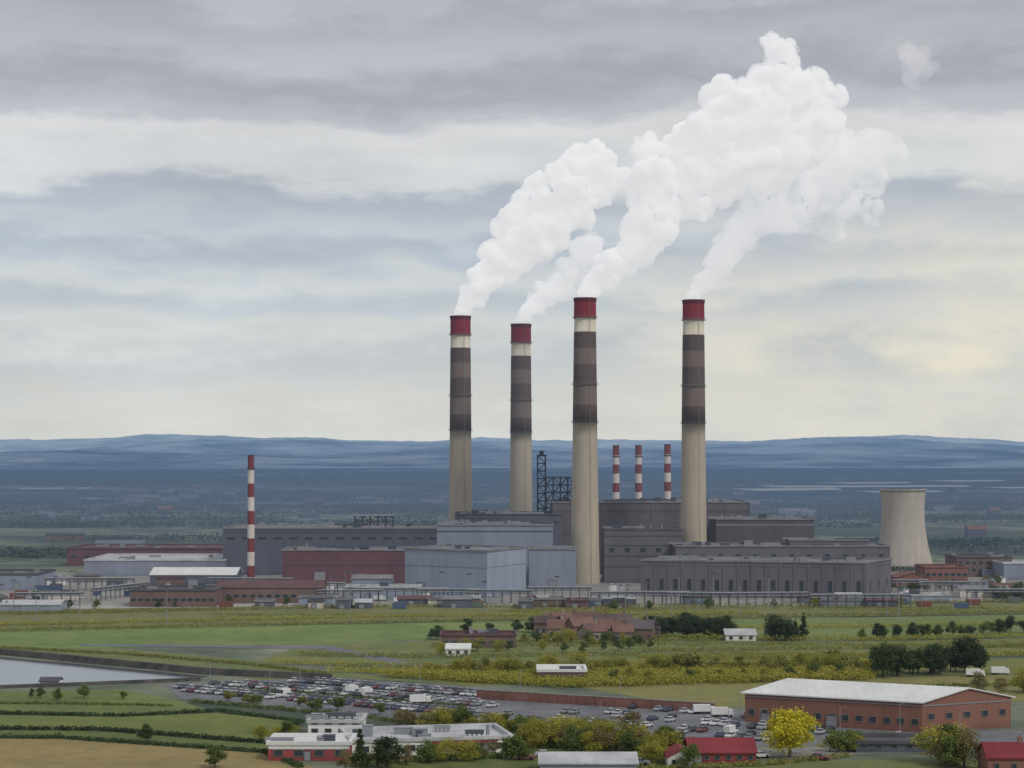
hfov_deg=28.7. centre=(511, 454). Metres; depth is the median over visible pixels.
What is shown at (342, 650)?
road
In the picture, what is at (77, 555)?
warehouse
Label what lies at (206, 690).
car
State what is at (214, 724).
field
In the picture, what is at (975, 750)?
tree
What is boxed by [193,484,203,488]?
distant building
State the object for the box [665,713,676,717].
car
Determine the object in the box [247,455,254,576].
striped chimney
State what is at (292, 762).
hedge
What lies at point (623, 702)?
brick wall
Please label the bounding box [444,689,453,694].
car
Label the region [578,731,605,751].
tree
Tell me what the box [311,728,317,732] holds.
window
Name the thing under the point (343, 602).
site shed
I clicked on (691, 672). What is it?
tree
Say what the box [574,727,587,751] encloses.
tree
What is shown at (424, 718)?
tree
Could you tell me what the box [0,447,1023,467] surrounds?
hills
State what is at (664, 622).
tree
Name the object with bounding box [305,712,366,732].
shop unit
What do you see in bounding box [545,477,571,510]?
conveyor gantry
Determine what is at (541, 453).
lattice tower
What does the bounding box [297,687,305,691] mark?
car
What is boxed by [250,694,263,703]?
bush
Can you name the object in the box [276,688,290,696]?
van
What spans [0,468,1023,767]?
ground
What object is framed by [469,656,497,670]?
bush
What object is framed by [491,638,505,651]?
tree
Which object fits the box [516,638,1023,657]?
scrub
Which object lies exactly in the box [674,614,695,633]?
tree
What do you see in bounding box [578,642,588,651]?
tree
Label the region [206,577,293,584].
pipe rack
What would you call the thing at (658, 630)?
house
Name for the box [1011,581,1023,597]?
tree
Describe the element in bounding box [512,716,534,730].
tree
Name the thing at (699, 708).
lorry
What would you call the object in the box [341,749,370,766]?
bush
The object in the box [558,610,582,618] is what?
house
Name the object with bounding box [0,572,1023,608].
yard
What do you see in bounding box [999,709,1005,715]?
window
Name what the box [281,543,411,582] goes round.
workshop
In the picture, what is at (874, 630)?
tree
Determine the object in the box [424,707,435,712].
car
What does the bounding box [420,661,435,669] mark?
tree
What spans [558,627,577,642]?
tree
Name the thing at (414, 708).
car
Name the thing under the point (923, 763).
field
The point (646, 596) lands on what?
light mast
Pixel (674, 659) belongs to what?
bush
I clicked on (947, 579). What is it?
tree
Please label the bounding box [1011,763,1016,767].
window
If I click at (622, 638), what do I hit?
tree
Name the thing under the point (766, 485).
distant building
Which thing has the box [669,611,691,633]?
tree
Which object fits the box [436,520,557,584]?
boiler house
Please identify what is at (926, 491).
water
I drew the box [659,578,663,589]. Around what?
window
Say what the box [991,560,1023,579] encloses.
warehouse
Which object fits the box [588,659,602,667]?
tree
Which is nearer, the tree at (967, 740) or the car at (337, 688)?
the tree at (967, 740)
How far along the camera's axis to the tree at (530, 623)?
752.20 m
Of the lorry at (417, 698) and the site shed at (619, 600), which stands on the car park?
the lorry at (417, 698)
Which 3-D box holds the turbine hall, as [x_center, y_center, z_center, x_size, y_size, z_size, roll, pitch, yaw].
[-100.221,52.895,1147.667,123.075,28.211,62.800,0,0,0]
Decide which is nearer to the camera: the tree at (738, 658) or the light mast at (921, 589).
the tree at (738, 658)
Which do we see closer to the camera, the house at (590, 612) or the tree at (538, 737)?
the tree at (538, 737)
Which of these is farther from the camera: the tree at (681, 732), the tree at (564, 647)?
the tree at (564, 647)
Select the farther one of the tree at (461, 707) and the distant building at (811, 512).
the distant building at (811, 512)
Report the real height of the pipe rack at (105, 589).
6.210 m
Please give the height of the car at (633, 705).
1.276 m
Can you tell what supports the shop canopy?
attached to the shop unit at (413, 735)
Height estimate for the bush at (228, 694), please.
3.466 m
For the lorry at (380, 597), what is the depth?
916.97 m
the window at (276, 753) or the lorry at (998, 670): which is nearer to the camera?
the window at (276, 753)
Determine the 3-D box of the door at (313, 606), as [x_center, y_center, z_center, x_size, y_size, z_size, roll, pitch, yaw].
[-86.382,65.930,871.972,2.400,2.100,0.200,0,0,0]
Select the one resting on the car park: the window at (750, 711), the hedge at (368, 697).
the hedge at (368, 697)
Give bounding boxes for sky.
[0,0,1023,441]
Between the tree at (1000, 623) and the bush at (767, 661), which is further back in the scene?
the tree at (1000, 623)
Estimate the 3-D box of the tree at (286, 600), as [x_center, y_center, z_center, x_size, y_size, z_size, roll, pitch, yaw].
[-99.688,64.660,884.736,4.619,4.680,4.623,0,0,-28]
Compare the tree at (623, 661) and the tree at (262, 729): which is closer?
the tree at (262, 729)
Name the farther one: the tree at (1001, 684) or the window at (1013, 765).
the tree at (1001, 684)
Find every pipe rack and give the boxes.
[15,592,84,605]
[45,577,134,589]
[91,582,147,600]
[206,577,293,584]
[316,589,382,602]
[327,582,346,594]
[351,587,447,600]
[417,588,482,594]
[466,589,532,602]
[527,586,592,597]
[590,591,689,604]
[666,591,733,604]
[710,591,809,605]
[809,594,910,607]
[891,579,928,591]
[918,581,981,593]
[966,588,1023,601]
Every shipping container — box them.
[10,593,23,597]
[37,585,49,589]
[50,585,62,589]
[219,601,232,606]
[393,603,405,608]
[471,602,482,606]
[487,598,499,602]
[897,585,906,590]
[917,601,931,606]
[954,602,968,607]
[966,599,980,604]
[1007,597,1020,602]
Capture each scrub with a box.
[0,605,1023,616]
[376,657,880,687]
[417,717,693,749]
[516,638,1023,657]
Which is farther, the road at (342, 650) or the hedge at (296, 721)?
the road at (342, 650)
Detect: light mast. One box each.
[0,584,4,618]
[11,579,15,611]
[34,585,37,620]
[483,581,486,612]
[623,581,627,613]
[644,581,648,615]
[669,583,673,614]
[677,574,681,606]
[766,575,770,608]
[921,574,921,605]
[951,579,955,611]
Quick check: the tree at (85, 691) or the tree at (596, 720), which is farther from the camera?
the tree at (85, 691)
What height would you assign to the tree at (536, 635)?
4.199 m
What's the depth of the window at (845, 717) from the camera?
490.31 m
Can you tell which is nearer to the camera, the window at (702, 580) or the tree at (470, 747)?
the tree at (470, 747)
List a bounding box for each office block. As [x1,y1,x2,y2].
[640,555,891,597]
[668,540,890,557]
[783,537,880,544]
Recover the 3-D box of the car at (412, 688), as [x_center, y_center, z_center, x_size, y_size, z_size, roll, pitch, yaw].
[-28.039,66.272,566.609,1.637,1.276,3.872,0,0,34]
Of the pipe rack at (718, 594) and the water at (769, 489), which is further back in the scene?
the water at (769, 489)
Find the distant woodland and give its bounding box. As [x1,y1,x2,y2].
[0,468,1023,558]
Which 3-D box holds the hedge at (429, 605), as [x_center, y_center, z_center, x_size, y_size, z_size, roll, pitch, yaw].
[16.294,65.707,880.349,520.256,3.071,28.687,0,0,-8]
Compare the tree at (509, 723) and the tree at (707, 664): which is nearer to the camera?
the tree at (509, 723)
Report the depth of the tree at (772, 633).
722.11 m
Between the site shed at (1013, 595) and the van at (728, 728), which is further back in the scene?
the site shed at (1013, 595)
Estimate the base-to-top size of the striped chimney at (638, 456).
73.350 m
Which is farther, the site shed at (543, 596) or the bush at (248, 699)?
the site shed at (543, 596)
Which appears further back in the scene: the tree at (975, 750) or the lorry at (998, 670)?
the lorry at (998, 670)
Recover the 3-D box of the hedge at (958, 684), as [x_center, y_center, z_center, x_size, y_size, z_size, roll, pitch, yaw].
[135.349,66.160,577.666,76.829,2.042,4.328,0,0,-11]
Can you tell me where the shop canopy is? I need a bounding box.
[432,740,497,743]
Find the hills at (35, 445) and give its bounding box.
[0,434,1023,451]
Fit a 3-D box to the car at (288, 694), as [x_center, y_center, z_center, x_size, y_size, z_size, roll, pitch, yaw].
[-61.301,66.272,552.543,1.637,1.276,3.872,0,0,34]
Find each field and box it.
[0,601,1023,628]
[0,621,533,648]
[0,690,213,714]
[0,713,293,740]
[0,730,267,748]
[0,739,314,767]
[256,636,1023,663]
[335,659,1023,685]
[350,744,664,767]
[576,675,1023,706]
[640,758,977,767]
[654,615,1023,639]
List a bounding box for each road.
[14,648,466,685]
[67,598,1006,608]
[80,644,630,666]
[842,728,1023,743]
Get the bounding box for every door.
[14,582,20,589]
[14,606,21,611]
[188,579,197,584]
[304,751,310,760]
[311,604,316,608]
[314,571,325,579]
[339,604,344,608]
[364,594,370,598]
[548,580,556,585]
[694,754,701,762]
[761,713,769,719]
[826,715,837,727]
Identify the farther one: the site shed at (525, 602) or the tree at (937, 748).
the site shed at (525, 602)
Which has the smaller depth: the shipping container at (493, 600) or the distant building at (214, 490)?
the shipping container at (493, 600)
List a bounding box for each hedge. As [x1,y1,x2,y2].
[0,597,1023,614]
[0,610,763,625]
[0,615,534,631]
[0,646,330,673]
[0,700,172,705]
[0,708,214,716]
[0,724,265,743]
[0,732,304,767]
[187,698,511,732]
[214,707,304,736]
[237,687,462,705]
[266,658,524,667]
[295,649,643,657]
[324,658,644,672]
[361,751,516,762]
[633,649,1023,660]
[635,608,1023,618]
[637,752,852,767]
[638,642,1023,651]
[644,630,1023,640]
[735,619,1017,628]
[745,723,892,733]
[900,681,1020,686]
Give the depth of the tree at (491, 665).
605.56 m
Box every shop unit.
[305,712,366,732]
[339,723,513,754]
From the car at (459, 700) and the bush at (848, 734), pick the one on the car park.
the car at (459, 700)
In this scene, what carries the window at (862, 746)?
in the shed at (886, 743)
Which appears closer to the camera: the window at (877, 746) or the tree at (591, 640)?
the window at (877, 746)
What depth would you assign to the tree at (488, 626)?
751.02 m
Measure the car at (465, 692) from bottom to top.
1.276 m
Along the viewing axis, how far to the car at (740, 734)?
471.87 m
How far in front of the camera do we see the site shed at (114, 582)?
1015.49 m
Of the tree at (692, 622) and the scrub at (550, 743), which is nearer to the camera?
the scrub at (550, 743)
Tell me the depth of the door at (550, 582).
992.38 m
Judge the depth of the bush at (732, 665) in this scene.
610.87 m
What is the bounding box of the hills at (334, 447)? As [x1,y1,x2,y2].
[6,437,1023,455]
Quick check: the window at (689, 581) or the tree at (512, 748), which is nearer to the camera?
the tree at (512, 748)
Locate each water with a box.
[0,657,206,684]
[21,487,89,488]
[742,488,841,490]
[768,485,971,486]
[820,482,908,483]
[862,490,940,491]
[926,480,1003,481]
[991,487,1023,487]
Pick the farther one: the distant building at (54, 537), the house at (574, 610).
the distant building at (54, 537)
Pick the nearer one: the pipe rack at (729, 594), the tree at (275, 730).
the tree at (275, 730)
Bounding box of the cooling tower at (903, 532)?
[878,489,932,571]
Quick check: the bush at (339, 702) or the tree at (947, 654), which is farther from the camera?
the tree at (947, 654)
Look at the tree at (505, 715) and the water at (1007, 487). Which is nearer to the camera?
the tree at (505, 715)
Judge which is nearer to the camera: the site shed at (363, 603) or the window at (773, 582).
the site shed at (363, 603)
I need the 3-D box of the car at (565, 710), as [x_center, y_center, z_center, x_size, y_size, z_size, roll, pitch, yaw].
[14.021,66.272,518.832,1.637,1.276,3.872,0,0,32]
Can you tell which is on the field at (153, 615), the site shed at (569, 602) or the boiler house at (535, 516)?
the site shed at (569, 602)
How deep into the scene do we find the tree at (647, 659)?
613.55 m
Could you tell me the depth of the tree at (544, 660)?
609.53 m
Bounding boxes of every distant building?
[40,510,55,518]
[44,534,84,540]
[80,515,101,519]
[94,486,107,489]
[95,537,145,543]
[112,487,122,493]
[124,497,143,502]
[127,489,147,493]
[135,495,159,501]
[157,506,173,513]
[158,485,169,488]
[161,496,180,501]
[178,494,197,498]
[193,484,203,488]
[210,488,222,492]
[224,492,236,498]
[254,483,265,487]
[297,514,318,523]
[303,498,323,501]
[304,501,317,506]
[356,494,374,499]
[422,498,444,503]
[621,485,634,490]
[722,487,740,491]
[732,492,754,496]
[750,501,760,509]
[750,506,755,512]
[764,484,773,487]
[778,508,807,515]
[800,509,815,516]
[813,497,833,501]
[814,491,827,495]
[818,507,844,513]
[925,497,945,501]
[932,505,952,510]
[946,487,955,491]
[964,525,987,538]
[972,495,991,499]
[987,506,1012,510]
[987,508,1001,516]
[1001,488,1012,491]
[1002,498,1023,504]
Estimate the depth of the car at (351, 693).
554.76 m
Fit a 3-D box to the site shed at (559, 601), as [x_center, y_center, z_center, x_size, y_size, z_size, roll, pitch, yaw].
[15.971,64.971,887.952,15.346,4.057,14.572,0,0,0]
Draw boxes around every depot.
[129,583,224,606]
[215,580,327,602]
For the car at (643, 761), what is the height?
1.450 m
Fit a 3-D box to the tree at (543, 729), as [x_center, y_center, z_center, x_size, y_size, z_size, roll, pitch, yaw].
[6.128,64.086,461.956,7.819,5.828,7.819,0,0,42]
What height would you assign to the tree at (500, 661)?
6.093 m
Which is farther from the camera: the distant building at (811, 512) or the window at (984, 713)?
the distant building at (811, 512)
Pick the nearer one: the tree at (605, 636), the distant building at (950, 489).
the tree at (605, 636)
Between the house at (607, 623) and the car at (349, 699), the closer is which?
the car at (349, 699)
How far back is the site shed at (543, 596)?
893.05 m
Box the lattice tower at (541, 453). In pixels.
[536,451,546,510]
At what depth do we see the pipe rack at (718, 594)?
886.85 m
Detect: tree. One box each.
[28,688,34,696]
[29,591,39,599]
[36,686,45,697]
[51,687,63,700]
[66,599,73,607]
[77,684,89,696]
[91,599,101,608]
[119,691,127,698]
[134,724,154,740]
[154,599,162,606]
[204,744,227,767]
[225,596,234,601]
[250,725,270,738]
[270,725,285,734]
[279,720,293,732]
[282,596,290,605]
[283,724,301,732]
[334,747,353,767]
[352,729,368,761]
[364,737,385,766]
[370,754,384,765]
[371,735,405,767]
[391,708,405,725]
[400,743,413,763]
[402,711,412,724]
[409,712,417,724]
[414,705,456,724]
[414,739,436,762]
[415,712,428,724]
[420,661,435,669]
[429,625,443,639]
[433,641,446,653]
[433,744,447,761]
[437,735,465,760]
[442,708,456,723]
[447,660,460,669]
[448,657,473,669]
[450,704,470,723]
[452,740,481,760]
[453,708,475,723]
[458,638,474,647]
[459,618,472,628]
[460,656,475,664]
[460,716,478,723]
[462,623,469,629]
[478,712,505,727]
[479,746,489,757]
[482,714,495,722]
[484,661,499,671]
[485,622,494,628]
[485,739,501,752]
[490,656,507,668]
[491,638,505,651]
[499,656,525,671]
[499,713,510,727]
[499,719,517,732]
[504,641,512,648]
[511,619,524,629]
[511,714,523,727]
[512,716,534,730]
[515,714,559,745]
[516,722,532,741]
[518,742,532,759]
[520,633,530,641]
[523,720,556,741]
[524,616,533,632]
[526,730,549,747]
[530,630,541,641]
[530,654,555,668]
[537,655,563,663]
[538,639,547,648]
[539,632,550,640]
[543,715,562,729]
[546,713,589,740]
[546,721,575,742]
[552,631,564,641]
[554,728,566,740]
[557,725,586,751]
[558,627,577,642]
[559,650,590,663]
[560,641,568,651]
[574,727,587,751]
[576,719,619,751]
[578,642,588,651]
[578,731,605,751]
[582,629,594,643]
[584,714,619,746]
[587,724,614,751]
[588,636,597,644]
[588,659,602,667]
[598,657,614,669]
[599,631,612,642]
[601,640,606,649]
[608,668,618,677]
[608,730,622,751]
[610,600,620,609]
[612,720,650,747]
[613,639,623,649]
[613,657,632,667]
[616,710,645,742]
[618,632,630,643]
[619,729,636,751]
[624,637,634,648]
[624,666,636,677]
[624,736,643,753]
[631,633,638,642]
[633,661,651,668]
[633,730,649,753]
[633,739,666,762]
[635,635,645,644]
[639,653,665,666]
[639,670,656,680]
[641,657,654,666]
[641,728,674,758]
[645,600,652,607]
[646,638,653,646]
[648,614,668,634]
[655,725,670,734]
[657,657,680,670]
[659,726,684,745]
[661,619,670,635]
[661,730,683,746]
[667,617,676,633]
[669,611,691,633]
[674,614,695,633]
[674,620,697,636]
[675,743,701,767]
[676,727,684,743]
[684,669,694,680]
[685,618,704,635]
[690,615,702,633]
[692,667,704,676]
[699,658,709,667]
[700,617,706,636]
[702,596,714,606]
[702,620,716,635]
[704,616,722,637]
[705,616,727,637]
[712,668,724,674]
[716,660,731,667]
[718,615,736,631]
[718,616,738,628]
[729,654,752,667]
[738,668,748,674]
[759,667,773,674]
[759,706,820,756]
[763,612,782,637]
[768,622,781,636]
[773,617,799,640]
[783,666,796,673]
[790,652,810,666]
[796,612,809,639]
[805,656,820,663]
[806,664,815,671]
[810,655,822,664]
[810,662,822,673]
[811,596,817,605]
[817,734,841,751]
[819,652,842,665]
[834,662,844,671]
[845,735,865,750]
[857,628,866,636]
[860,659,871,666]
[867,645,897,676]
[870,641,899,676]
[872,623,880,637]
[876,625,885,639]
[887,643,917,675]
[888,666,899,674]
[892,623,903,637]
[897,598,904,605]
[904,622,919,636]
[906,650,918,673]
[907,583,916,589]
[907,647,931,673]
[908,719,978,763]
[913,624,931,636]
[915,646,947,673]
[923,623,932,634]
[923,643,948,674]
[926,643,953,672]
[927,742,946,765]
[932,624,943,634]
[935,722,969,764]
[937,734,966,767]
[944,575,951,589]
[945,620,960,634]
[945,652,956,671]
[948,635,986,671]
[949,727,980,767]
[950,652,960,671]
[954,747,971,764]
[957,625,965,633]
[957,640,980,668]
[960,643,990,668]
[964,625,976,634]
[969,671,988,689]
[969,739,982,764]
[978,622,989,633]
[980,575,991,580]
[986,621,994,633]
[987,584,1000,596]
[990,618,1006,633]
[993,574,1002,582]
[993,677,1008,693]
[998,585,1010,598]
[1003,615,1018,632]
[1008,664,1023,692]
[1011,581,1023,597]
[1017,620,1023,630]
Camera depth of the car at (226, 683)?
579.91 m
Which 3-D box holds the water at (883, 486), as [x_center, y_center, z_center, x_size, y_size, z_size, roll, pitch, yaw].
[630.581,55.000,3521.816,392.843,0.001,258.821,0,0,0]
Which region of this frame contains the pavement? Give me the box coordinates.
[757,746,974,756]
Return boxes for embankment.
[0,648,331,678]
[0,677,200,688]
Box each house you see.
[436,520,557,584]
[440,627,516,647]
[445,643,471,655]
[454,509,562,545]
[533,611,557,633]
[536,664,586,683]
[543,609,571,617]
[547,615,567,636]
[557,608,581,613]
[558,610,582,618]
[565,612,594,637]
[577,607,600,616]
[577,619,607,639]
[588,609,606,620]
[598,615,622,635]
[601,525,682,582]
[606,609,632,623]
[610,619,634,640]
[628,615,656,639]
[654,616,662,637]
[722,629,756,640]
[976,734,1023,767]
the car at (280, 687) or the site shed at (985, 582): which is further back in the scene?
the site shed at (985, 582)
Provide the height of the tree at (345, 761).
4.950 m
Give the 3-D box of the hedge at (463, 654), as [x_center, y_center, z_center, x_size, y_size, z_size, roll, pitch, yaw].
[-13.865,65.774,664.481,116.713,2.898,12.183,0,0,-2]
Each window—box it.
[273,750,282,756]
[294,750,303,756]
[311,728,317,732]
[314,750,323,756]
[325,728,331,732]
[335,750,344,756]
[362,746,369,752]
[404,745,415,750]
[646,578,649,589]
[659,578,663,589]
[673,579,677,589]
[687,579,691,589]
[701,579,704,590]
[715,579,718,590]
[729,579,732,590]
[743,580,746,590]
[748,709,754,714]
[757,580,761,590]
[771,580,775,591]
[785,580,789,591]
[799,580,803,591]
[813,580,817,591]
[814,713,821,719]
[828,581,831,592]
[842,581,846,591]
[842,714,848,720]
[855,715,862,721]
[856,581,860,591]
[860,744,866,748]
[869,716,876,722]
[875,744,881,748]
[883,717,889,723]
[890,744,897,748]
[897,717,903,723]
[906,744,912,748]
[911,718,918,724]
[928,713,934,719]
[946,712,952,718]
[964,711,970,717]
[981,710,987,716]
[994,763,999,767]
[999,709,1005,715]
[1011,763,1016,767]
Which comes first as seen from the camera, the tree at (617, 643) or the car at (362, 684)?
the car at (362, 684)
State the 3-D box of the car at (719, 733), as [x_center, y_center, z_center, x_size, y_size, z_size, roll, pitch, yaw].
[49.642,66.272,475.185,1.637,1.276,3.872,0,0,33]
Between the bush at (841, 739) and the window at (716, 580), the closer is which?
the bush at (841, 739)
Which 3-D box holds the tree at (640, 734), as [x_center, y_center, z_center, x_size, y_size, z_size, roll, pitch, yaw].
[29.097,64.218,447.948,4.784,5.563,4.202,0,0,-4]
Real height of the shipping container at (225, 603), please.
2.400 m
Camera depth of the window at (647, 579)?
949.48 m
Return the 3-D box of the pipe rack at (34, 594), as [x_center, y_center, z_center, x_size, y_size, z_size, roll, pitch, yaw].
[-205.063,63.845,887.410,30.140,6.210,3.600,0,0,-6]
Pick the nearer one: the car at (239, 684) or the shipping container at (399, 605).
the car at (239, 684)
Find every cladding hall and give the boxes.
[404,544,526,597]
[528,543,576,585]
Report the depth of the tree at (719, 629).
729.47 m
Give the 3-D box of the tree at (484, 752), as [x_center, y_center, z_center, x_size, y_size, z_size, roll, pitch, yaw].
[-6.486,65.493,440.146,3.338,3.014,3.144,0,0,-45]
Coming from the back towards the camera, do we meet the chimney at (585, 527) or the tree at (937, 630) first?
the chimney at (585, 527)
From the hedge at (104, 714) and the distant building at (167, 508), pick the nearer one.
the hedge at (104, 714)
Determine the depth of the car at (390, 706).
526.79 m
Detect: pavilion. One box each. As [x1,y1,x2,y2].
[663,743,693,767]
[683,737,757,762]
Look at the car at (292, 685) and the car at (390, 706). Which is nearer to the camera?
the car at (390, 706)
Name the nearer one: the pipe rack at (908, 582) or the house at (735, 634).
the house at (735, 634)
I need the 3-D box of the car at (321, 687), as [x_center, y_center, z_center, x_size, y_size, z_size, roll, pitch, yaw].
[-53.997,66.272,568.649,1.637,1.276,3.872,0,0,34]
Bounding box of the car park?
[165,679,847,745]
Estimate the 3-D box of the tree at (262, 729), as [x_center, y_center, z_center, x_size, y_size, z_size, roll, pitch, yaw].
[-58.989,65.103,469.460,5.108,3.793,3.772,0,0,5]
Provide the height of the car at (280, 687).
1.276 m
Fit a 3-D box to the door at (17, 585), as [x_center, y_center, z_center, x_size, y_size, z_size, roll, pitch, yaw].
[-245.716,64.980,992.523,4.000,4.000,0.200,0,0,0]
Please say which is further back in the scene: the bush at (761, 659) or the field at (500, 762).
the bush at (761, 659)
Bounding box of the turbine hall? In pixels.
[222,522,436,574]
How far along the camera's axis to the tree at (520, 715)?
479.33 m
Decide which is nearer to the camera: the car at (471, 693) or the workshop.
the car at (471, 693)
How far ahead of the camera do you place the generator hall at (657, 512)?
1126.05 m
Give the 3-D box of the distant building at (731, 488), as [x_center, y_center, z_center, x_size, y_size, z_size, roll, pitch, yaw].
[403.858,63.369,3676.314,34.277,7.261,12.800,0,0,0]
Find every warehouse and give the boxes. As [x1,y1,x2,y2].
[0,569,55,589]
[66,543,222,565]
[83,553,226,575]
[149,567,243,584]
[740,678,1015,732]
[891,570,929,587]
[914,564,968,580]
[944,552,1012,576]
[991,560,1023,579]
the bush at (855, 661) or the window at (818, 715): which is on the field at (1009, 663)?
the bush at (855, 661)
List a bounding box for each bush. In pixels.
[222,690,235,699]
[241,694,255,702]
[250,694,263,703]
[296,695,307,706]
[306,697,322,708]
[326,697,345,709]
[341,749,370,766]
[373,702,385,714]
[423,745,436,760]
[466,745,487,759]
[467,637,485,649]
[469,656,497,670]
[500,658,519,669]
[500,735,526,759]
[519,660,535,671]
[570,656,593,669]
[662,654,682,665]
[675,651,705,667]
[709,657,726,665]
[722,659,735,669]
[756,655,772,664]
[760,657,780,668]
[772,655,792,668]
[823,647,847,661]
[825,733,849,751]
[830,655,863,667]
[838,728,862,749]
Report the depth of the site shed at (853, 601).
887.42 m
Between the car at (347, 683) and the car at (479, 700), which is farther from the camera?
the car at (347, 683)
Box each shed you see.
[0,594,7,602]
[0,600,67,611]
[30,590,85,599]
[38,677,63,682]
[72,573,100,581]
[106,581,123,586]
[157,577,184,584]
[254,598,275,606]
[297,595,334,606]
[307,599,325,608]
[335,597,352,608]
[344,582,421,598]
[351,575,393,583]
[354,599,372,608]
[397,595,432,604]
[427,595,440,605]
[440,595,472,607]
[472,595,480,599]
[517,597,533,608]
[531,596,565,606]
[536,595,548,597]
[537,752,638,767]
[565,598,589,607]
[571,598,601,606]
[601,595,635,605]
[613,597,626,608]
[682,594,708,604]
[796,594,812,602]
[814,598,865,605]
[833,592,863,596]
[845,733,931,752]
[865,598,897,606]
[898,590,950,602]
[952,585,1008,597]
[981,569,992,576]
[981,579,993,584]
[989,583,1023,587]
[997,593,1023,598]
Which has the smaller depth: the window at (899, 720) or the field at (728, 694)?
the window at (899, 720)
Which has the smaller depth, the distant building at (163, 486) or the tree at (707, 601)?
the tree at (707, 601)
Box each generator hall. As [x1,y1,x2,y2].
[550,497,750,573]
[708,514,814,541]
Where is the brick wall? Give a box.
[476,689,714,712]
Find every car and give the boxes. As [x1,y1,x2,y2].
[173,683,182,687]
[180,686,190,691]
[187,687,196,692]
[194,688,204,692]
[201,688,210,693]
[207,689,218,693]
[208,680,220,684]
[214,690,223,694]
[221,681,231,685]
[228,681,238,686]
[235,682,247,686]
[236,691,245,696]
[248,680,258,684]
[248,683,256,687]
[255,684,264,688]
[257,690,267,694]
[262,684,272,688]
[264,693,277,698]
[276,685,288,689]
[283,692,294,696]
[286,695,297,700]
[287,677,296,681]
[287,683,296,687]
[291,686,300,691]
[294,678,304,682]
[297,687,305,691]
[301,678,310,682]
[304,687,316,691]
[308,679,316,683]
[314,679,324,683]
[316,685,328,690]
[318,688,328,693]
[321,680,331,684]
[326,689,338,693]
[328,680,336,685]
[333,686,342,690]
[335,681,344,685]
[340,690,349,694]
[342,681,354,685]
[346,697,355,701]
[348,691,356,695]
[353,701,363,706]
[357,682,366,686]
[361,701,372,706]
[362,692,372,696]
[369,692,382,696]
[371,683,380,688]
[378,684,387,688]
[381,691,389,695]
[385,685,396,689]
[385,703,395,708]
[388,691,400,696]
[392,694,404,698]
[392,704,402,709]
[399,686,409,690]
[401,705,411,709]
[404,693,415,697]
[407,686,416,691]
[408,705,419,710]
[414,687,424,691]
[416,706,426,711]
[422,687,432,692]
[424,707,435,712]
[429,688,438,692]
[434,695,445,699]
[436,689,445,693]
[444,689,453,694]
[449,696,461,701]
[451,690,461,694]
[454,699,464,704]
[459,690,469,695]
[462,700,472,705]
[467,691,475,695]
[470,701,482,705]
[473,698,484,702]
[474,711,481,716]
[485,702,498,707]
[501,710,513,714]
[515,755,534,759]
[535,749,549,755]
[560,707,570,713]
[568,708,580,713]
[604,708,614,713]
[611,712,621,716]
[627,703,637,708]
[638,757,650,764]
[640,722,652,727]
[646,715,658,720]
[653,705,662,710]
[661,706,673,711]
[664,716,676,721]
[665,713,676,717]
[676,728,689,733]
[677,724,688,728]
[679,707,689,712]
[686,725,698,731]
[696,726,708,731]
[700,719,712,724]
[701,716,713,720]
[709,719,721,725]
[714,731,726,736]
[719,720,730,725]
[724,731,736,736]
[728,721,740,725]
[734,732,744,736]
[743,733,755,736]
[745,730,756,734]
[747,722,757,728]
[754,734,763,740]
[756,723,766,729]
[756,750,770,757]
[758,720,768,724]
[810,752,830,759]
[814,728,826,733]
[824,725,835,729]
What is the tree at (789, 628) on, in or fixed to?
on the ground at (22, 536)
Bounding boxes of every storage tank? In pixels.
[54,575,65,584]
[607,583,616,590]
[619,584,628,592]
[900,588,909,591]
[994,576,1005,582]
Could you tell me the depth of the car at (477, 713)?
511.17 m
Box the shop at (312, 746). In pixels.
[265,733,356,760]
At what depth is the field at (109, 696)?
543.25 m
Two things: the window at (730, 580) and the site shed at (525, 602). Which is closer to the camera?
the site shed at (525, 602)
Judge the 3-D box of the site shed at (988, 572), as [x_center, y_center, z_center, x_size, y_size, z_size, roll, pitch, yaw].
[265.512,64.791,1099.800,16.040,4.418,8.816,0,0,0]
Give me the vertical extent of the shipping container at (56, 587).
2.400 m
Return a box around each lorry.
[345,684,358,690]
[359,686,372,694]
[374,595,385,600]
[409,694,430,702]
[693,704,714,713]
[711,707,733,716]
[965,668,984,676]
[990,667,1009,674]
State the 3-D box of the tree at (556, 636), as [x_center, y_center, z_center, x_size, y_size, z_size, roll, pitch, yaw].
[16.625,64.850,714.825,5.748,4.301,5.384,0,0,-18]
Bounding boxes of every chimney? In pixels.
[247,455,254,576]
[448,315,472,519]
[509,323,532,510]
[571,297,599,583]
[612,445,619,498]
[634,445,642,498]
[663,444,671,498]
[680,299,706,541]
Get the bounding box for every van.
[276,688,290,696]
[723,724,737,732]
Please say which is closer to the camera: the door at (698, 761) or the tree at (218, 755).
the tree at (218, 755)
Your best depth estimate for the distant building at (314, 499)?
2840.29 m
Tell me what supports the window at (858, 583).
in the industrial building at (824, 574)
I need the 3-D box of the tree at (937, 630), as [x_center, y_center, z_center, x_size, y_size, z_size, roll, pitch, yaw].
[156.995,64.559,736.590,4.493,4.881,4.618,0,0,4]
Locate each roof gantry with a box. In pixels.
[353,515,393,526]
[465,516,514,522]
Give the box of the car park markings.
[210,684,827,741]
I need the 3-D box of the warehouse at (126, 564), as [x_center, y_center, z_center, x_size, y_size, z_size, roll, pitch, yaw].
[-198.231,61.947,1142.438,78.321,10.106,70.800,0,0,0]
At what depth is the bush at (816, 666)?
599.75 m
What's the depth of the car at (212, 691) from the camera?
559.65 m
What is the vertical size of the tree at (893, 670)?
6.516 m
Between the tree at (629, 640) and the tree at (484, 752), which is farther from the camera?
the tree at (629, 640)

